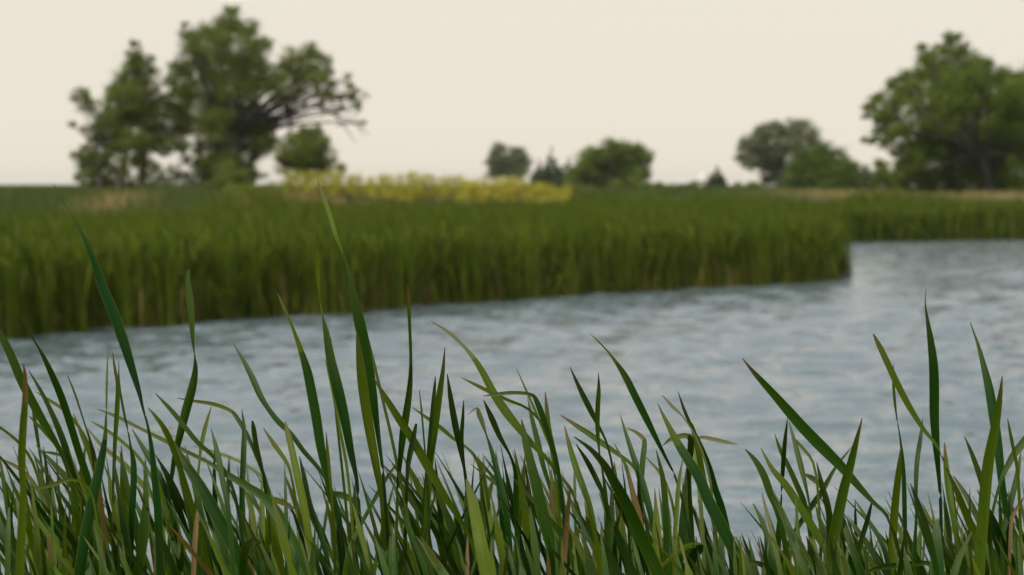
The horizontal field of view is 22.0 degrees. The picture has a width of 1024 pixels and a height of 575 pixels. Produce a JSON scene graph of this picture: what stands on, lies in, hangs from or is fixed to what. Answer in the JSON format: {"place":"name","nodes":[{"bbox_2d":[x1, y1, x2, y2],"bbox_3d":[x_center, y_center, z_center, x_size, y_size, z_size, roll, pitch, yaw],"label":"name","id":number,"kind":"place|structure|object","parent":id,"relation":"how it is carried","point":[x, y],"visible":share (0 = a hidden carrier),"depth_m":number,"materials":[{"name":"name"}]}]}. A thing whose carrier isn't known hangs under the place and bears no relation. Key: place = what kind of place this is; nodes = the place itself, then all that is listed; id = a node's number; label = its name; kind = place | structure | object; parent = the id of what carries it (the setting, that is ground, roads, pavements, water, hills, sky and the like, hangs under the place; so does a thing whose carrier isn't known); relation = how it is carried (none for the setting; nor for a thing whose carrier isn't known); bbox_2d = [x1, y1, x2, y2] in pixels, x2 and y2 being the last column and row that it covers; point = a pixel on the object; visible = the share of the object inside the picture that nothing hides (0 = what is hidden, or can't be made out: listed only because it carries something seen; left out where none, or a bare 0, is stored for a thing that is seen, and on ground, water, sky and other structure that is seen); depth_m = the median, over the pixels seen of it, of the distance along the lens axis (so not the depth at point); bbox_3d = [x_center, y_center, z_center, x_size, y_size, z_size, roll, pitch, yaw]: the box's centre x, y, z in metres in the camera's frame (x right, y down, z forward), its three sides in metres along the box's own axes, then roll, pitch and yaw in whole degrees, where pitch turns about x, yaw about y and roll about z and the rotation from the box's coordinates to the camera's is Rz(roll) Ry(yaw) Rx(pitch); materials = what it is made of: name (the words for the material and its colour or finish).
{"place":"outdoors","nodes":[
{"label":"outdoors","id":0,"kind":"place"},
{"bbox_2d":[0,184,1023,219],"bbox_3d":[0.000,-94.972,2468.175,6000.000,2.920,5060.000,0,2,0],"label":"ground","id":1,"kind":"structure","parent":0,"point":[815,199],"depth_m":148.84,"materials":[{"name":"green plant"}]},
{"bbox_2d":[4,364,27,574],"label":"grass","id":2,"kind":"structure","parent":1,"relation":"on","point":[20,553],"depth_m":2.92,"materials":[{"name":"green plant"}]},
{"bbox_2d":[0,477,48,574],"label":"grass","id":3,"kind":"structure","parent":1,"relation":"on","point":[31,540],"depth_m":2.96,"materials":[{"name":"green plant"}]},
{"bbox_2d":[0,504,67,574],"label":"cattail","id":4,"kind":"object","parent":1,"relation":"on","point":[53,546],"visible":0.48,"depth_m":3.31},
{"bbox_2d":[6,447,69,574],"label":"cattail","id":5,"kind":"object","parent":1,"relation":"on","point":[47,493],"visible":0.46,"depth_m":3.39},
{"bbox_2d":[0,328,81,569],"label":"cattail","id":6,"kind":"object","parent":1,"relation":"on","point":[38,413],"visible":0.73,"depth_m":3.40},
{"bbox_2d":[23,536,62,574],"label":"cattail","id":7,"kind":"object","parent":1,"relation":"on","point":[49,554],"visible":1,"depth_m":2.89},
{"bbox_2d":[0,456,108,574],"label":"grass","id":8,"kind":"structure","parent":1,"relation":"on","point":[65,562],"depth_m":3.32,"materials":[{"name":"green plant"}]},
{"bbox_2d":[17,309,99,565],"bbox_3d":[-0.571,1.378,3.466,0.116,2.713,0.208,0,2,0],"label":"cattail","id":9,"kind":"object","parent":1,"relation":"on","point":[61,397],"visible":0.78,"depth_m":3.39},
{"bbox_2d":[29,376,102,555],"bbox_3d":[-0.648,1.422,3.901,0.119,2.592,0.156,0,2,0],"label":"cattail","id":10,"kind":"object","parent":1,"relation":"on","point":[89,447],"visible":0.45,"depth_m":3.85},
{"bbox_2d":[33,352,107,574],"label":"cattail","id":11,"kind":"object","parent":1,"relation":"on","point":[90,512],"visible":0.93,"depth_m":3.05},
{"bbox_2d":[36,451,116,574],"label":"grass","id":12,"kind":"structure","parent":1,"relation":"on","point":[78,525],"depth_m":3.35,"materials":[{"name":"green plant"}]},
{"bbox_2d":[28,447,153,574],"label":"grass","id":13,"kind":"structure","parent":1,"relation":"on","point":[141,533],"depth_m":3.47,"materials":[{"name":"green plant"}]},
{"bbox_2d":[78,526,120,574],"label":"cattail","id":14,"kind":"object","parent":1,"relation":"on","point":[110,567],"visible":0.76,"depth_m":3.05},
{"bbox_2d":[83,528,132,574],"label":"cattail","id":15,"kind":"object","parent":1,"relation":"on","point":[102,561],"visible":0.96,"depth_m":2.97},
{"bbox_2d":[53,183,179,574],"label":"cattail","id":16,"kind":"object","parent":1,"relation":"on","point":[157,477],"visible":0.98,"depth_m":3.42},
{"bbox_2d":[111,353,136,563],"bbox_3d":[-0.523,1.410,3.541,0.040,2.645,0.064,-2,3,-40],"label":"cattail","id":17,"kind":"object","parent":1,"relation":"on","point":[133,491],"visible":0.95,"depth_m":3.50},
{"bbox_2d":[66,39,183,189],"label":"leaning cottonwood","id":18,"kind":"object","parent":1,"relation":"on","point":[137,108],"visible":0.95,"depth_m":156.80,"materials":[{"name":"green plant"}]},
{"bbox_2d":[77,499,183,574],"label":"cattail","id":19,"kind":"object","parent":1,"relation":"on","point":[171,562],"visible":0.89,"depth_m":3.37},
{"bbox_2d":[134,158,200,188],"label":"understory shrub","id":20,"kind":"object","parent":1,"relation":"on","point":[166,179],"visible":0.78,"depth_m":151.82,"materials":[{"name":"green plant"}]},
{"bbox_2d":[87,409,282,574],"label":"grass","id":21,"kind":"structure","parent":1,"relation":"on","point":[138,457],"depth_m":4.23,"materials":[{"name":"green plant"}]},
{"bbox_2d":[155,447,214,574],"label":"cattail","id":22,"kind":"object","parent":1,"relation":"on","point":[187,512],"visible":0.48,"depth_m":3.41},
{"bbox_2d":[167,269,211,574],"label":"cattail","id":23,"kind":"object","parent":1,"relation":"on","point":[188,402],"visible":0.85,"depth_m":3.41},
{"bbox_2d":[160,452,222,574],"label":"cattail","id":24,"kind":"object","parent":1,"relation":"on","point":[177,505],"visible":0.24,"depth_m":3.42},
{"bbox_2d":[148,393,251,574],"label":"grass","id":25,"kind":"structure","parent":1,"relation":"on","point":[182,462],"depth_m":3.13,"materials":[{"name":"green plant"}]},
{"bbox_2d":[164,496,235,574],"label":"cattail","id":26,"kind":"object","parent":1,"relation":"on","point":[221,552],"visible":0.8,"depth_m":3.13},
{"bbox_2d":[178,398,275,572],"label":"grass","id":27,"kind":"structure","parent":1,"relation":"on","point":[254,444],"depth_m":3.48,"materials":[{"name":"green plant"}]},
{"bbox_2d":[212,158,252,188],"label":"understory shrub","id":28,"kind":"object","parent":1,"relation":"on","point":[228,168],"visible":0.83,"depth_m":147.72,"materials":[{"name":"green plant"}]},
{"bbox_2d":[226,460,288,574],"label":"grass","id":29,"kind":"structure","parent":1,"relation":"on","point":[263,519],"depth_m":3.42,"materials":[{"name":"green plant"}]},
{"bbox_2d":[220,176,294,201],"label":"flowering shrub","id":30,"kind":"object","parent":1,"relation":"on","point":[284,186],"visible":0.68,"depth_m":115.55,"materials":[{"name":"yellow plant"}]},
{"bbox_2d":[201,428,314,574],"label":"grass","id":31,"kind":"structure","parent":1,"relation":"on","point":[264,498],"depth_m":3.08,"materials":[{"name":"green plant"}]},
{"bbox_2d":[155,0,370,188],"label":"cottonwood tree","id":32,"kind":"object","parent":1,"relation":"on","point":[230,121],"visible":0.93,"depth_m":158.34,"materials":[{"name":"green plant"}]},
{"bbox_2d":[231,496,295,574],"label":"cattail","id":33,"kind":"object","parent":1,"relation":"on","point":[261,567],"visible":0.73,"depth_m":3.31},
{"bbox_2d":[233,344,344,564],"bbox_3d":[-0.291,1.404,3.567,0.065,2.654,0.211,-2,3,-37],"label":"cattail","id":34,"kind":"object","parent":1,"relation":"on","point":[263,401],"visible":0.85,"depth_m":3.51},
{"bbox_2d":[272,499,311,574],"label":"cattail","id":35,"kind":"object","parent":1,"relation":"on","point":[285,542],"visible":1,"depth_m":2.86},
{"bbox_2d":[268,115,346,186],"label":"tree","id":36,"kind":"object","parent":1,"relation":"on","point":[306,154],"visible":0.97,"depth_m":149.63,"materials":[{"name":"green plant"}]},
{"bbox_2d":[279,166,338,197],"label":"flowering shrub","id":37,"kind":"object","parent":1,"relation":"on","point":[306,181],"visible":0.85,"depth_m":120.72,"materials":[{"name":"yellow plant"}]},
{"bbox_2d":[278,294,343,574],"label":"cattail","id":38,"kind":"object","parent":1,"relation":"on","point":[304,496],"visible":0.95,"depth_m":3.44},
{"bbox_2d":[314,233,364,574],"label":"cattail","id":39,"kind":"object","parent":1,"relation":"on","point":[340,404],"visible":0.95,"depth_m":3.42},
{"bbox_2d":[327,169,372,202],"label":"flowering shrub","id":40,"kind":"object","parent":1,"relation":"on","point":[336,183],"visible":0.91,"depth_m":119.87,"materials":[{"name":"yellow plant"}]},
{"bbox_2d":[318,471,394,574],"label":"grass","id":41,"kind":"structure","parent":1,"relation":"on","point":[380,539],"depth_m":3.50,"materials":[{"name":"green plant"}]},
{"bbox_2d":[343,536,388,574],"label":"cattail","id":42,"kind":"object","parent":1,"relation":"on","point":[354,566],"visible":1,"depth_m":3.02},
{"bbox_2d":[317,180,418,574],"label":"cattail","id":43,"kind":"object","parent":1,"relation":"on","point":[366,369],"visible":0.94,"depth_m":3.39},
{"bbox_2d":[342,285,416,574],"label":"cattail","id":44,"kind":"object","parent":1,"relation":"on","point":[406,417],"visible":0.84,"depth_m":3.37},
{"bbox_2d":[366,525,405,574],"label":"cattail","id":45,"kind":"object","parent":1,"relation":"on","point":[391,557],"visible":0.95,"depth_m":3.10},
{"bbox_2d":[364,169,423,206],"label":"flowering shrub","id":46,"kind":"object","parent":1,"relation":"on","point":[404,189],"visible":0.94,"depth_m":116.59,"materials":[{"name":"yellow plant"}]},
{"bbox_2d":[352,379,477,574],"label":"grass","id":47,"kind":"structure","parent":1,"relation":"on","point":[424,460],"depth_m":3.36,"materials":[{"name":"green plant"}]},
{"bbox_2d":[0,183,854,339],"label":"reed bed","id":48,"kind":"object","parent":1,"relation":"on","point":[45,264],"visible":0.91,"depth_m":59.85,"materials":[{"name":"green plant"}]},
{"bbox_2d":[421,348,444,566],"bbox_3d":[-0.121,1.405,3.482,0.041,2.658,0.094,-2,3,-34],"label":"cattail","id":49,"kind":"object","parent":1,"relation":"on","point":[435,409],"visible":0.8,"depth_m":3.43},
{"bbox_2d":[370,453,496,574],"bbox_3d":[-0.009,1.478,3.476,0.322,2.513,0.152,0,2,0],"label":"grass","id":50,"kind":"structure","parent":1,"relation":"on","point":[450,524],"depth_m":3.46,"materials":[{"name":"green plant"}]},
{"bbox_2d":[406,167,470,207],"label":"flowering shrub","id":51,"kind":"object","parent":1,"relation":"on","point":[423,182],"visible":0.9,"depth_m":115.70,"materials":[{"name":"yellow plant"}]},
{"bbox_2d":[416,530,485,574],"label":"grass","id":52,"kind":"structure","parent":1,"relation":"on","point":[438,566],"depth_m":2.92,"materials":[{"name":"green plant"}]},
{"bbox_2d":[412,407,494,552],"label":"grass","id":53,"kind":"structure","parent":1,"relation":"on","point":[484,484],"depth_m":3.94,"materials":[{"name":"green plant"}]},
{"bbox_2d":[447,374,475,574],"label":"cattail","id":54,"kind":"object","parent":1,"relation":"on","point":[458,435],"visible":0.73,"depth_m":3.44},
{"bbox_2d":[466,479,493,574],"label":"grass","id":55,"kind":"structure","parent":1,"relation":"on","point":[482,549],"depth_m":2.86,"materials":[{"name":"green plant"}]},
{"bbox_2d":[457,488,515,574],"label":"grass","id":56,"kind":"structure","parent":1,"relation":"on","point":[503,558],"depth_m":2.91,"materials":[{"name":"green plant"}]},
{"bbox_2d":[457,171,518,205],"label":"flowering shrub","id":57,"kind":"object","parent":1,"relation":"on","point":[493,188],"visible":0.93,"depth_m":112.51,"materials":[{"name":"yellow plant"}]},
{"bbox_2d":[467,400,519,574],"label":"grass","id":58,"kind":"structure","parent":1,"relation":"on","point":[498,479],"depth_m":3.46,"materials":[{"name":"green plant"}]},
{"bbox_2d":[480,141,534,187],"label":"distant tree","id":59,"kind":"object","parent":1,"relation":"on","point":[501,163],"visible":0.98,"depth_m":339.44,"materials":[{"name":"green plant"}]},
{"bbox_2d":[431,321,585,574],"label":"cattail","id":60,"kind":"object","parent":1,"relation":"on","point":[504,409],"visible":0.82,"depth_m":3.42},
{"bbox_2d":[496,449,537,572],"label":"grass","id":61,"kind":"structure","parent":1,"relation":"on","point":[523,517],"depth_m":3.54,"materials":[{"name":"green plant"}]},
{"bbox_2d":[504,507,541,574],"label":"grass","id":62,"kind":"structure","parent":1,"relation":"on","point":[534,549],"depth_m":2.91,"materials":[{"name":"green plant"}]},
{"bbox_2d":[495,445,555,574],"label":"cattail","id":63,"kind":"object","parent":1,"relation":"on","point":[522,549],"visible":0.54,"depth_m":3.50},
{"bbox_2d":[484,391,569,574],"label":"grass","id":64,"kind":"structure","parent":1,"relation":"on","point":[546,527],"depth_m":3.38,"materials":[{"name":"green plant"}]},
{"bbox_2d":[500,456,562,574],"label":"cattail","id":65,"kind":"object","parent":1,"relation":"on","point":[551,515],"visible":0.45,"depth_m":3.44},
{"bbox_2d":[505,171,578,203],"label":"flowering shrub","id":66,"kind":"object","parent":1,"relation":"on","point":[545,194],"visible":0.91,"depth_m":113.98,"materials":[{"name":"yellow plant"}]},
{"bbox_2d":[516,368,568,535],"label":"grass","id":67,"kind":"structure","parent":1,"relation":"on","point":[539,445],"depth_m":3.59,"materials":[{"name":"green plant"}]},
{"bbox_2d":[522,534,565,574],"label":"cattail","id":68,"kind":"object","parent":1,"relation":"on","point":[555,570],"visible":0.99,"depth_m":3.03},
{"bbox_2d":[470,462,649,574],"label":"grass","id":69,"kind":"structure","parent":1,"relation":"on","point":[618,507],"depth_m":3.49,"materials":[{"name":"green plant"}]},
{"bbox_2d":[513,478,621,574],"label":"grass","id":70,"kind":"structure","parent":1,"relation":"on","point":[558,529],"depth_m":3.31,"materials":[{"name":"green plant"}]},
{"bbox_2d":[540,486,603,574],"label":"grass","id":71,"kind":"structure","parent":1,"relation":"on","point":[588,563],"depth_m":3.00,"materials":[{"name":"green plant"}]},
{"bbox_2d":[570,367,621,571],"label":"grass","id":72,"kind":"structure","parent":1,"relation":"on","point":[595,416],"depth_m":3.45,"materials":[{"name":"green plant"}]},
{"bbox_2d":[560,415,651,535],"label":"grass","id":73,"kind":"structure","parent":1,"relation":"on","point":[575,465],"depth_m":3.64,"materials":[{"name":"green plant"}]},
{"bbox_2d":[571,494,643,574],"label":"cattail","id":74,"kind":"object","parent":1,"relation":"on","point":[639,569],"visible":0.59,"depth_m":3.19},
{"bbox_2d":[589,536,631,574],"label":"cattail","id":75,"kind":"object","parent":1,"relation":"on","point":[614,564],"visible":1,"depth_m":2.96},
{"bbox_2d":[563,126,659,189],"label":"distant tree","id":76,"kind":"object","parent":1,"relation":"on","point":[618,164],"visible":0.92,"depth_m":269.36,"materials":[{"name":"green plant"}]},
{"bbox_2d":[574,437,664,574],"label":"grass","id":77,"kind":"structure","parent":1,"relation":"on","point":[650,556],"depth_m":3.11,"materials":[{"name":"green plant"}]},
{"bbox_2d":[592,466,662,574],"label":"grass","id":78,"kind":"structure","parent":1,"relation":"on","point":[656,517],"depth_m":3.35,"materials":[{"name":"green plant"}]},
{"bbox_2d":[614,414,652,533],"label":"grass","id":79,"kind":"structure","parent":1,"relation":"on","point":[645,492],"depth_m":3.50,"materials":[{"name":"green plant"}]},
{"bbox_2d":[599,458,703,574],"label":"grass","id":80,"kind":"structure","parent":1,"relation":"on","point":[610,539],"depth_m":3.17,"materials":[{"name":"green plant"}]},
{"bbox_2d":[592,335,714,574],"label":"grass","id":81,"kind":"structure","parent":1,"relation":"on","point":[637,400],"depth_m":3.42,"materials":[{"name":"green plant"}]},
{"bbox_2d":[643,469,687,574],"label":"grass","id":82,"kind":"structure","parent":1,"relation":"on","point":[682,531],"depth_m":3.42,"materials":[{"name":"green plant"}]},
{"bbox_2d":[645,392,746,574],"bbox_3d":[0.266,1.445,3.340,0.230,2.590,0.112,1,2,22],"label":"grass","id":83,"kind":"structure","parent":1,"relation":"on","point":[716,516],"depth_m":3.33,"materials":[{"name":"green plant"}]},
{"bbox_2d":[473,184,1023,241],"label":"reed bed","id":84,"kind":"object","parent":1,"relation":"on","point":[893,217],"visible":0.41,"depth_m":126.11,"materials":[{"name":"plant"}]},
{"bbox_2d":[732,115,826,189],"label":"distant tree","id":85,"kind":"object","parent":1,"relation":"on","point":[764,152],"visible":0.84,"depth_m":329.71,"materials":[{"name":"green plant"}]},
{"bbox_2d":[745,448,826,574],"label":"grass","id":86,"kind":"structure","parent":1,"relation":"on","point":[802,509],"depth_m":3.40,"materials":[{"name":"green plant"}]},
{"bbox_2d":[775,418,821,574],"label":"grass","id":87,"kind":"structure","parent":1,"relation":"on","point":[786,463],"depth_m":3.53,"materials":[{"name":"green plant"}]},
{"bbox_2d":[767,496,841,574],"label":"grass","id":88,"kind":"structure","parent":1,"relation":"on","point":[792,569],"depth_m":3.33,"materials":[{"name":"green plant"}]},
{"bbox_2d":[789,536,824,574],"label":"grass","id":89,"kind":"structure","parent":1,"relation":"on","point":[815,559],"depth_m":3.07,"materials":[{"name":"green plant"}]},
{"bbox_2d":[780,447,851,565],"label":"grass","id":90,"kind":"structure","parent":1,"relation":"on","point":[823,486],"depth_m":3.60,"materials":[{"name":"green plant"}]},
{"bbox_2d":[742,358,904,574],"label":"grass","id":91,"kind":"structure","parent":1,"relation":"on","point":[816,441],"depth_m":3.33,"materials":[{"name":"green plant"}]},
{"bbox_2d":[776,133,874,191],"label":"distant tree","id":92,"kind":"object","parent":1,"relation":"on","point":[821,168],"visible":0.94,"depth_m":234.44,"materials":[{"name":"green plant"}]},
{"bbox_2d":[825,418,865,574],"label":"grass","id":93,"kind":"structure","parent":1,"relation":"on","point":[838,521],"depth_m":3.26,"materials":[{"name":"green plant"}]},
{"bbox_2d":[826,508,886,574],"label":"cattail","id":94,"kind":"object","parent":1,"relation":"on","point":[866,556],"visible":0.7,"depth_m":3.46},
{"bbox_2d":[865,157,897,188],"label":"distant shrub","id":95,"kind":"object","parent":1,"relation":"on","point":[881,174],"visible":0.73,"depth_m":224.65,"materials":[{"name":"green plant"}]},
{"bbox_2d":[888,364,906,574],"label":"grass","id":96,"kind":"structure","parent":1,"relation":"on","point":[899,473],"depth_m":3.46,"materials":[{"name":"green plant"}]},
{"bbox_2d":[853,334,959,574],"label":"grass","id":97,"kind":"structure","parent":1,"relation":"on","point":[898,387],"depth_m":3.38,"materials":[{"name":"green plant"}]},
{"bbox_2d":[890,523,929,574],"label":"cattail","id":98,"kind":"object","parent":1,"relation":"on","point":[899,563],"visible":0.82,"depth_m":3.26},
{"bbox_2d":[911,292,942,574],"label":"grass","id":99,"kind":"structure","parent":1,"relation":"on","point":[933,391],"depth_m":3.40,"materials":[{"name":"green plant"}]},
{"bbox_2d":[858,29,1023,195],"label":"broadleaf tree","id":100,"kind":"object","parent":1,"relation":"on","point":[955,142],"visible":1,"depth_m":164.02,"materials":[{"name":"green plant"}]},
{"bbox_2d":[910,483,971,574],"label":"grass","id":101,"kind":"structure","parent":1,"relation":"on","point":[934,543],"depth_m":2.78,"materials":[{"name":"green plant"}]},
{"bbox_2d":[921,521,980,574],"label":"cattail","id":102,"kind":"object","parent":1,"relation":"on","point":[949,559],"visible":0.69,"depth_m":2.98},
{"bbox_2d":[943,443,1001,574],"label":"grass","id":103,"kind":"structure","parent":1,"relation":"on","point":[950,482],"depth_m":3.33,"materials":[{"name":"green plant"}]},
{"bbox_2d":[964,376,1002,574],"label":"grass","id":104,"kind":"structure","parent":1,"relation":"on","point":[983,526],"depth_m":3.17,"materials":[{"name":"green plant"}]},
{"bbox_2d":[970,322,1022,574],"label":"grass","id":105,"kind":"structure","parent":1,"relation":"on","point":[1007,506],"depth_m":3.48,"materials":[{"name":"green plant"}]},
{"bbox_2d":[977,484,1023,574],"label":"cattail","id":106,"kind":"object","parent":1,"relation":"on","point":[996,530],"visible":0.45,"depth_m":3.42},
{"bbox_2d":[985,436,1023,574],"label":"grass","id":107,"kind":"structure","parent":1,"relation":"on","point":[1019,447],"depth_m":3.42,"materials":[{"name":"green plant"}]},
{"bbox_2d":[0,239,1023,574],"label":"water","id":108,"kind":"structure","parent":0,"point":[808,353],"depth_m":36.12,"materials":[{"name":"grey liquid"}]},
{"bbox_2d":[0,0,1023,185],"label":"sky","id":109,"kind":"structure","parent":0,"point":[446,81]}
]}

